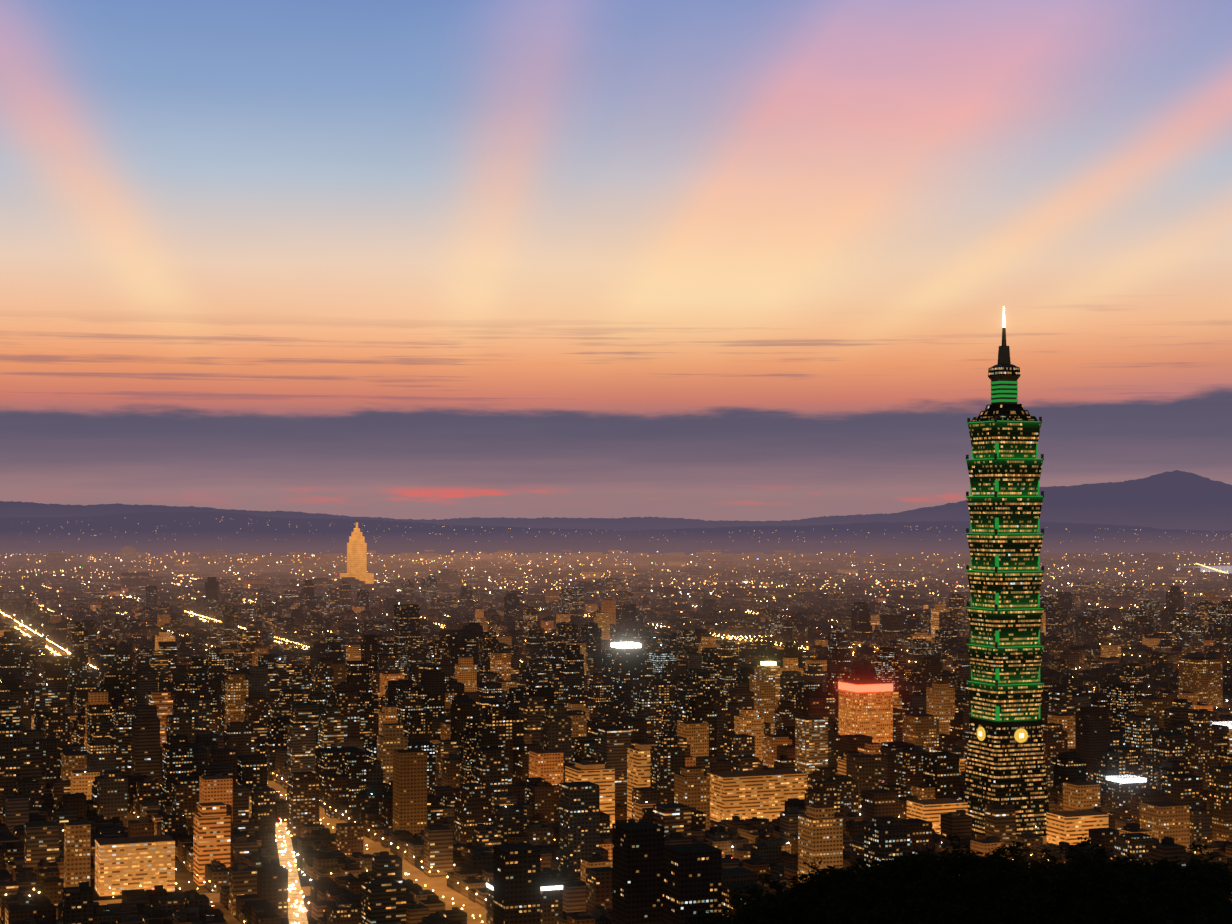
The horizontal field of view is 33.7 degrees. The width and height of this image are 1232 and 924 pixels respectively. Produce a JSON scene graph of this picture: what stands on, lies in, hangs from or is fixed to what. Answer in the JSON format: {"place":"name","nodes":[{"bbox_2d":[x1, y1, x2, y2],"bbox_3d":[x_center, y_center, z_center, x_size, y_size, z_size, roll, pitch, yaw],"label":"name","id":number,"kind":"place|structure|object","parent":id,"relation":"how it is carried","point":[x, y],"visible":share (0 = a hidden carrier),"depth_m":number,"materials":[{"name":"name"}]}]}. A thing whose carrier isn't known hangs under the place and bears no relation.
{"place":"outdoors","nodes":[
{"label":"outdoors","id":0,"kind":"place"},
{"bbox_2d":[275,822,307,923],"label":"avenue road","id":1,"kind":"structure","parent":0,"point":[286,857],"depth_m":1738.52,"materials":[{"name":"orange asphalt"}]},
{"bbox_2d":[340,522,373,583],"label":"tower","id":2,"kind":"structure","parent":0,"point":[356,556],"depth_m":7979.73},
{"bbox_2d":[0,512,1231,555],"bbox_3d":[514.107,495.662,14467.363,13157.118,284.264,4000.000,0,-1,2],"label":"mountain","id":3,"kind":"structure","parent":0,"point":[114,533],"depth_m":13812.50,"materials":[{"name":"purple"}]},
{"bbox_2d":[0,470,1231,530],"bbox_3d":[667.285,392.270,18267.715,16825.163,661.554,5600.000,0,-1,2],"label":"mountain","id":4,"kind":"structure","parent":0,"point":[1178,500],"depth_m":18018.05,"materials":[{"name":"purple"}]},
{"bbox_2d":[0,565,1231,923],"bbox_3d":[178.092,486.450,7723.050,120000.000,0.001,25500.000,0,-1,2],"label":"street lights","id":5,"kind":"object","parent":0,"point":[438,887],"depth_m":1715.41},
{"bbox_2d":[0,519,1231,923],"bbox_3d":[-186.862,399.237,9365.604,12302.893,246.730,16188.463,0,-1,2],"label":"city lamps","id":6,"kind":"object","parent":5,"relation":"on","point":[522,661],"visible":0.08,"depth_m":7451.17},
{"bbox_2d":[0,546,1231,923],"bbox_3d":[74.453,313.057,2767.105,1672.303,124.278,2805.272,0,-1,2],"label":"buildings","id":7,"kind":"structure","parent":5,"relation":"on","point":[655,880],"depth_m":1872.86,"materials":[{"name":"brown concrete"}]},
{"bbox_2d":[486,883,562,890],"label":"roof sign","id":8,"kind":"object","parent":7,"relation":"on","point":[546,888],"visible":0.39,"depth_m":1523.53,"materials":[{"name":"white plastic"}]},
{"bbox_2d":[611,642,640,647],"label":"roof sign","id":9,"kind":"object","parent":7,"relation":"on","point":[625,645],"visible":1,"depth_m":2757.13,"materials":[{"name":"white plastic"}]},
{"bbox_2d":[761,661,776,665],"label":"roof sign","id":10,"kind":"object","parent":7,"relation":"on","point":[768,663],"visible":1,"depth_m":2736.07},
{"bbox_2d":[838,682,892,691],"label":"roof sign","id":11,"kind":"object","parent":7,"relation":"on","point":[865,688],"visible":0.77,"depth_m":2267.70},
{"bbox_2d":[1106,775,1146,782],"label":"roof sign","id":12,"kind":"object","parent":7,"relation":"on","point":[1129,780],"visible":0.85,"depth_m":2042.10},
{"bbox_2d":[964,306,1048,834],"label":"skyscraper","id":13,"kind":"structure","parent":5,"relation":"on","point":[1005,761],"depth_m":1955.46,"materials":[{"name":"green glass"}]},
{"bbox_2d":[0,0,1231,520],"label":"sky","id":14,"kind":"structure","parent":0,"point":[714,260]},
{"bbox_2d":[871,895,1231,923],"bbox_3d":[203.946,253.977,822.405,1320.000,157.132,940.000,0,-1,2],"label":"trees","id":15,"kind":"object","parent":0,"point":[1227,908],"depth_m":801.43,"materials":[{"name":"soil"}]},
{"bbox_2d":[677,833,1231,923],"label":"hill trees","id":16,"kind":"object","parent":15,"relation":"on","point":[1182,888],"depth_m":790.89,"materials":[{"name":"black plant"}]},
{"bbox_2d":[1179,566,1231,572],"bbox_3d":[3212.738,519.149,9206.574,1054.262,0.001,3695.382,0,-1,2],"label":"river water","id":17,"kind":"structure","parent":0,"point":[1220,568],"depth_m":10472.65,"materials":[{"name":"grey liquid"}]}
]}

